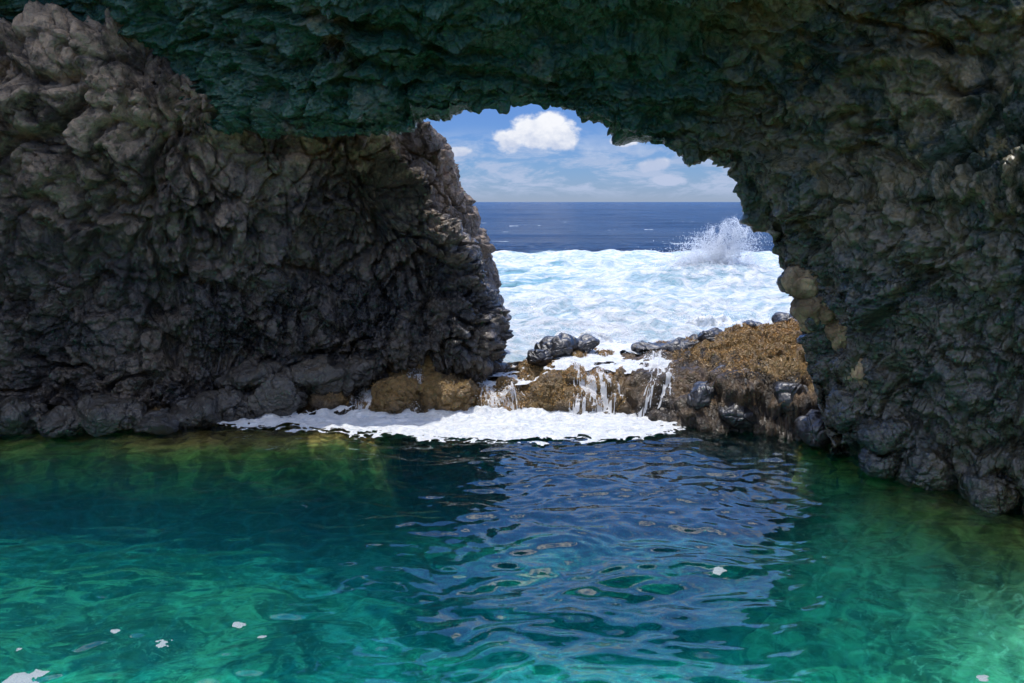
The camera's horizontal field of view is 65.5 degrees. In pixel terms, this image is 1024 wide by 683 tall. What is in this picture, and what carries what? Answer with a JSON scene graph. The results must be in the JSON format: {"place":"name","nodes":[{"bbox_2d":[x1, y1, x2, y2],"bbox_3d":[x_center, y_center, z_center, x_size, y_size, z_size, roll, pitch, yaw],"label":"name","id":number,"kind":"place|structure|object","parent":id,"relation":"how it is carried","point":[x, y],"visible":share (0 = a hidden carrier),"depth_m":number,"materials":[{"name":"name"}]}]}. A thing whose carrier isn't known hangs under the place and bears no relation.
{"place":"outdoors","nodes":[
{"label":"outdoors","id":0,"kind":"place"},
{"bbox_2d":[0,0,513,439],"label":"basalt cliff","id":1,"kind":"structure","parent":0,"point":[154,250],"depth_m":12.56,"materials":[{"name":"grey stone"}]},
{"bbox_2d":[76,392,147,436],"bbox_3d":[-6.206,1.151,12.373,1.010,0.724,0.973,0,10,0],"label":"boulder","id":2,"kind":"object","parent":1,"relation":"on","point":[100,414],"visible":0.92,"depth_m":12.12,"materials":[{"name":"grey stone"}]},
{"bbox_2d":[343,355,384,386],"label":"boulder","id":3,"kind":"object","parent":1,"relation":"on","point":[366,372],"visible":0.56,"depth_m":13.49,"materials":[{"name":"grey stone"}]},
{"bbox_2d":[396,120,503,304],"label":"headland","id":4,"kind":"structure","parent":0,"point":[426,147],"depth_m":15.16,"materials":[{"name":"grey stone"}]},
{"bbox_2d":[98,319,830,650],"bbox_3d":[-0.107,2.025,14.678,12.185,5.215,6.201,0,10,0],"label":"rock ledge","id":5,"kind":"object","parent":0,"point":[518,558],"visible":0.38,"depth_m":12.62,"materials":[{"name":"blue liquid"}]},
{"bbox_2d":[213,356,282,388],"bbox_3d":[-4.344,0.565,13.306,1.048,0.652,1.054,9,13,41],"label":"boulder","id":6,"kind":"object","parent":5,"relation":"on","point":[249,371],"visible":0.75,"depth_m":12.96,"materials":[{"name":"grey stone"}]},
{"bbox_2d":[280,353,354,397],"bbox_3d":[-3.356,0.571,13.610,1.238,0.818,1.193,-4,11,-20],"label":"boulder","id":7,"kind":"object","parent":5,"relation":"on","point":[320,374],"visible":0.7,"depth_m":13.20,"materials":[{"name":"grey stone"}]},
{"bbox_2d":[309,391,347,412],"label":"boulder","id":8,"kind":"object","parent":5,"relation":"on","point":[330,400],"visible":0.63,"depth_m":13.23,"materials":[{"name":"brown stone"}]},
{"bbox_2d":[337,386,371,415],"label":"cascade","id":9,"kind":"object","parent":5,"relation":"on","point":[367,399],"visible":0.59,"depth_m":13.61,"materials":[{"name":"white liquid"}]},
{"bbox_2d":[371,374,419,413],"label":"boulder","id":10,"kind":"object","parent":5,"relation":"on","point":[387,397],"visible":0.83,"depth_m":13.20,"materials":[{"name":"brown stone"}]},
{"bbox_2d":[401,367,424,412],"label":"cascade","id":11,"kind":"object","parent":5,"relation":"on","point":[418,375],"visible":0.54,"depth_m":13.65,"materials":[{"name":"white liquid"}]},
{"bbox_2d":[407,355,441,373],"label":"boulder","id":12,"kind":"object","parent":5,"relation":"on","point":[429,367],"visible":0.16,"depth_m":13.73,"materials":[{"name":"brown stone"}]},
{"bbox_2d":[419,371,478,410],"bbox_3d":[-1.057,0.901,13.531,0.968,0.714,0.989,7,12,34],"label":"boulder","id":13,"kind":"object","parent":5,"relation":"on","point":[447,397],"visible":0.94,"depth_m":13.19,"materials":[{"name":"brown stone"}]},
{"bbox_2d":[472,363,524,412],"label":"cascade","id":14,"kind":"object","parent":5,"relation":"on","point":[493,395],"visible":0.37,"depth_m":13.44,"materials":[{"name":"white liquid"}]},
{"bbox_2d":[493,376,519,391],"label":"boulder","id":15,"kind":"object","parent":5,"relation":"on","point":[501,380],"visible":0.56,"depth_m":13.69,"materials":[{"name":"brown stone"}]},
{"bbox_2d":[526,349,553,366],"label":"boulder","id":16,"kind":"object","parent":5,"relation":"on","point":[540,357],"visible":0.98,"depth_m":14.27,"materials":[{"name":"grey stone"}]},
{"bbox_2d":[527,371,565,410],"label":"boulder","id":17,"kind":"object","parent":5,"relation":"on","point":[551,387],"visible":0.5,"depth_m":13.36,"materials":[{"name":"brown stone"}]},
{"bbox_2d":[534,332,578,359],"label":"boulder","id":18,"kind":"object","parent":5,"relation":"on","point":[561,344],"visible":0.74,"depth_m":14.48,"materials":[{"name":"grey stone"}]},
{"bbox_2d":[478,342,670,386],"bbox_3d":[0.996,0.370,15.242,5.192,0.632,3.278,0,10,0],"label":"wash foam","id":19,"kind":"object","parent":5,"relation":"on","point":[628,365],"visible":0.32,"depth_m":14.07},
{"bbox_2d":[346,318,809,409],"bbox_3d":[1.657,0.266,13.936,9.462,1.541,3.284,2,10,11],"label":"seaweed","id":20,"kind":"object","parent":5,"relation":"on","point":[792,346],"visible":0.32,"depth_m":13.44,"materials":[{"name":"brown plant"}]},
{"bbox_2d":[576,334,599,352],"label":"boulder","id":21,"kind":"object","parent":5,"relation":"on","point":[588,342],"visible":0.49,"depth_m":14.76,"materials":[{"name":"grey stone"}]},
{"bbox_2d":[567,349,627,414],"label":"cascade","id":22,"kind":"object","parent":5,"relation":"on","point":[592,388],"visible":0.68,"depth_m":13.31,"materials":[{"name":"white liquid"}]},
{"bbox_2d":[631,340,668,352],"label":"boulder","id":23,"kind":"object","parent":5,"relation":"on","point":[639,347],"visible":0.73,"depth_m":14.72,"materials":[{"name":"grey stone"}]},
{"bbox_2d":[637,349,674,417],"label":"cascade","id":24,"kind":"object","parent":5,"relation":"on","point":[668,374],"visible":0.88,"depth_m":13.05,"materials":[{"name":"white liquid"}]},
{"bbox_2d":[667,334,700,352],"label":"boulder","id":25,"kind":"object","parent":5,"relation":"on","point":[677,343],"visible":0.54,"depth_m":14.48,"materials":[{"name":"grey stone"}]},
{"bbox_2d":[686,381,716,409],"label":"boulder","id":26,"kind":"object","parent":5,"relation":"on","point":[700,394],"visible":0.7,"depth_m":12.44,"materials":[{"name":"grey stone"}]},
{"bbox_2d":[697,327,723,342],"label":"boulder","id":27,"kind":"object","parent":5,"relation":"on","point":[709,334],"visible":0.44,"depth_m":14.31,"materials":[{"name":"grey stone"}]},
{"bbox_2d":[717,402,756,428],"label":"boulder","id":28,"kind":"object","parent":5,"relation":"on","point":[732,415],"visible":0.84,"depth_m":12.13,"materials":[{"name":"grey stone"}]},
{"bbox_2d":[742,320,761,328],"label":"boulder","id":29,"kind":"object","parent":5,"relation":"on","point":[752,324],"visible":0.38,"depth_m":14.08,"materials":[{"name":"grey stone"}]},
{"bbox_2d":[744,368,764,385],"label":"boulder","id":30,"kind":"object","parent":5,"relation":"on","point":[763,380],"visible":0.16,"depth_m":12.34,"materials":[{"name":"grey stone"}]},
{"bbox_2d":[771,312,796,322],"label":"boulder","id":31,"kind":"object","parent":5,"relation":"on","point":[779,316],"visible":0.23,"depth_m":13.79,"materials":[{"name":"grey stone"}]},
{"bbox_2d":[773,381,809,415],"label":"boulder","id":32,"kind":"object","parent":5,"relation":"on","point":[784,391],"visible":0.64,"depth_m":11.90,"materials":[{"name":"grey stone"}]},
{"bbox_2d":[0,0,1023,521],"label":"cave arch","id":33,"kind":"structure","parent":0,"point":[868,154],"depth_m":9.70,"materials":[{"name":"grey stone"}]},
{"bbox_2d":[781,265,819,298],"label":"boulder","id":34,"kind":"object","parent":33,"relation":"attached to","point":[795,282],"visible":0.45,"depth_m":10.73,"materials":[{"name":"grey stone"}]},
{"bbox_2d":[789,295,834,333],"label":"boulder","id":35,"kind":"object","parent":33,"relation":"attached to","point":[801,311],"visible":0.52,"depth_m":10.78,"materials":[{"name":"grey stone"}]},
{"bbox_2d":[794,409,830,448],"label":"boulder","id":36,"kind":"object","parent":33,"relation":"attached to","point":[810,428],"visible":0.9,"depth_m":11.32,"materials":[{"name":"grey stone"}]},
{"bbox_2d":[824,319,846,349],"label":"boulder","id":37,"kind":"object","parent":33,"relation":"attached to","point":[835,331],"visible":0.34,"depth_m":10.70,"materials":[{"name":"grey stone"}]},
{"bbox_2d":[823,384,861,431],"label":"boulder","id":38,"kind":"object","parent":33,"relation":"attached to","point":[834,404],"visible":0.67,"depth_m":10.74,"materials":[{"name":"grey stone"}]},
{"bbox_2d":[845,358,867,386],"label":"boulder","id":39,"kind":"object","parent":33,"relation":"attached to","point":[857,374],"visible":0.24,"depth_m":10.43,"materials":[{"name":"brown stone"}]},
{"bbox_2d":[858,447,900,479],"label":"boulder","id":40,"kind":"object","parent":33,"relation":"attached to","point":[882,467],"visible":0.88,"depth_m":10.19,"materials":[{"name":"grey stone"}]},
{"bbox_2d":[856,416,911,454],"bbox_3d":[4.828,1.192,10.309,0.588,0.500,0.637,-7,12,-34],"label":"boulder","id":41,"kind":"object","parent":33,"relation":"attached to","point":[879,437],"visible":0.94,"depth_m":10.13,"materials":[{"name":"grey stone"}]},
{"bbox_2d":[893,448,957,494],"bbox_3d":[5.191,1.634,10.047,0.627,0.663,0.671,0,10,0],"label":"boulder","id":42,"kind":"object","parent":33,"relation":"attached to","point":[927,471],"visible":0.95,"depth_m":9.83,"materials":[{"name":"grey stone"}]},
{"bbox_2d":[957,470,1022,517],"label":"boulder","id":43,"kind":"object","parent":33,"relation":"attached to","point":[989,496],"visible":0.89,"depth_m":9.19,"materials":[{"name":"grey stone"}]},
{"bbox_2d":[0,428,1023,682],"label":"pool floor","id":44,"kind":"structure","parent":0,"point":[304,570],"depth_m":11.85,"materials":[{"name":"teal liquid"}]},
{"bbox_2d":[0,396,48,441],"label":"boulder","id":45,"kind":"object","parent":44,"relation":"on","point":[19,417],"visible":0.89,"depth_m":12.02,"materials":[{"name":"grey stone"}]},
{"bbox_2d":[37,405,86,441],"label":"boulder","id":46,"kind":"object","parent":44,"relation":"on","point":[59,423],"visible":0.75,"depth_m":12.04,"materials":[{"name":"grey stone"}]},
{"bbox_2d":[134,408,179,435],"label":"boulder","id":47,"kind":"object","parent":44,"relation":"on","point":[163,422],"visible":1,"depth_m":12.17,"materials":[{"name":"grey stone"}]},
{"bbox_2d":[170,390,222,436],"bbox_3d":[-5.032,1.144,12.738,0.994,0.691,0.832,0,10,0],"label":"boulder","id":48,"kind":"object","parent":44,"relation":"on","point":[201,413],"visible":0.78,"depth_m":12.49,"materials":[{"name":"grey stone"}]},
{"bbox_2d":[218,385,255,421],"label":"boulder","id":49,"kind":"object","parent":44,"relation":"on","point":[233,403],"visible":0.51,"depth_m":12.76,"materials":[{"name":"grey stone"}]},
{"bbox_2d":[245,372,308,417],"bbox_3d":[-3.937,0.874,13.312,1.119,0.848,1.070,0,10,0],"label":"boulder","id":50,"kind":"object","parent":44,"relation":"on","point":[280,394],"visible":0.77,"depth_m":12.85,"materials":[{"name":"grey stone"}]},
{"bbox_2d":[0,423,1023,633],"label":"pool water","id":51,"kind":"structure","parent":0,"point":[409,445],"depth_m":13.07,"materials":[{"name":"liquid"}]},
{"bbox_2d":[2,669,48,682],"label":"foam fleck","id":52,"kind":"object","parent":51,"relation":"on","point":[23,677],"visible":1,"depth_m":5.93,"materials":[{"name":"grey liquid"}]},
{"bbox_2d":[110,629,119,633],"bbox_3d":[-3.274,2.387,6.569,0.077,0.015,0.060,0,10,0],"label":"foam fleck","id":53,"kind":"object","parent":51,"relation":"on","point":[113,631],"visible":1,"depth_m":6.57,"materials":[{"name":"grey liquid"}]},
{"bbox_2d":[155,639,172,647],"bbox_3d":[-2.811,2.425,6.399,0.141,0.008,0.122,0,10,0],"label":"foam fleck","id":54,"kind":"object","parent":51,"relation":"on","point":[161,644],"visible":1,"depth_m":6.39,"materials":[{"name":"grey liquid"}]},
{"bbox_2d":[232,622,245,627],"bbox_3d":[-2.295,2.381,6.700,0.118,0.016,0.105,0,10,0],"label":"foam fleck","id":55,"kind":"object","parent":51,"relation":"on","point":[237,624],"visible":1,"depth_m":6.69,"materials":[{"name":"grey liquid"}]},
{"bbox_2d":[219,404,685,445],"bbox_3d":[-0.992,1.247,12.681,7.424,0.214,2.240,0,10,0],"label":"pool foam","id":56,"kind":"object","parent":51,"relation":"on","point":[485,422],"visible":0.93,"depth_m":12.58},
{"bbox_2d":[713,567,726,574],"bbox_3d":[1.986,2.197,7.617,0.128,0.028,0.143,5,11,24],"label":"foam fleck","id":57,"kind":"object","parent":51,"relation":"on","point":[718,570],"visible":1,"depth_m":7.62,"materials":[{"name":"grey liquid"}]},
{"bbox_2d":[976,675,988,681],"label":"foam fleck","id":58,"kind":"object","parent":51,"relation":"on","point":[982,678],"visible":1,"depth_m":5.95,"materials":[{"name":"grey liquid"}]},
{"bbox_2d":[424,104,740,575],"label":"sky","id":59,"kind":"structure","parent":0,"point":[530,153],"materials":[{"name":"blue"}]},
{"bbox_2d":[472,202,793,369],"bbox_3d":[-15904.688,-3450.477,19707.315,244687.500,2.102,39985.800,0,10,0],"label":"sea","id":60,"kind":"structure","parent":0,"point":[560,251],"depth_m":30.07,"materials":[{"name":"white liquid"}]},
{"bbox_2d":[507,292,568,316],"bbox_3d":[1.009,-1.053,24.170,2.984,1.299,2.628,0,10,0],"label":"surf crest","id":61,"kind":"object","parent":60,"relation":"on","point":[531,307],"visible":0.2,"depth_m":23.77,"materials":[{"name":"liquid"}]},
{"bbox_2d":[516,306,649,345],"bbox_3d":[1.653,-0.245,19.133,3.448,1.500,2.638,0,10,0],"label":"surf crest","id":62,"kind":"object","parent":60,"relation":"on","point":[603,338],"visible":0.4,"depth_m":18.98,"materials":[{"name":"liquid"}]},
{"bbox_2d":[615,248,743,257],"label":"surf crest","id":63,"kind":"object","parent":60,"relation":"on","point":[668,254],"visible":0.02,"depth_m":44.57,"materials":[{"name":"liquid"}]},
{"bbox_2d":[622,216,779,286],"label":"breaking wave","id":64,"kind":"object","parent":60,"relation":"on","point":[718,256],"visible":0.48,"depth_m":29.71,"materials":[{"name":"white liquid"}]},
{"bbox_2d":[642,300,773,326],"bbox_3d":[6.078,-0.703,21.682,5.525,1.608,2.615,0,10,0],"label":"surf crest","id":65,"kind":"object","parent":60,"relation":"on","point":[709,320],"visible":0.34,"depth_m":21.68,"materials":[{"name":"liquid"}]}
]}

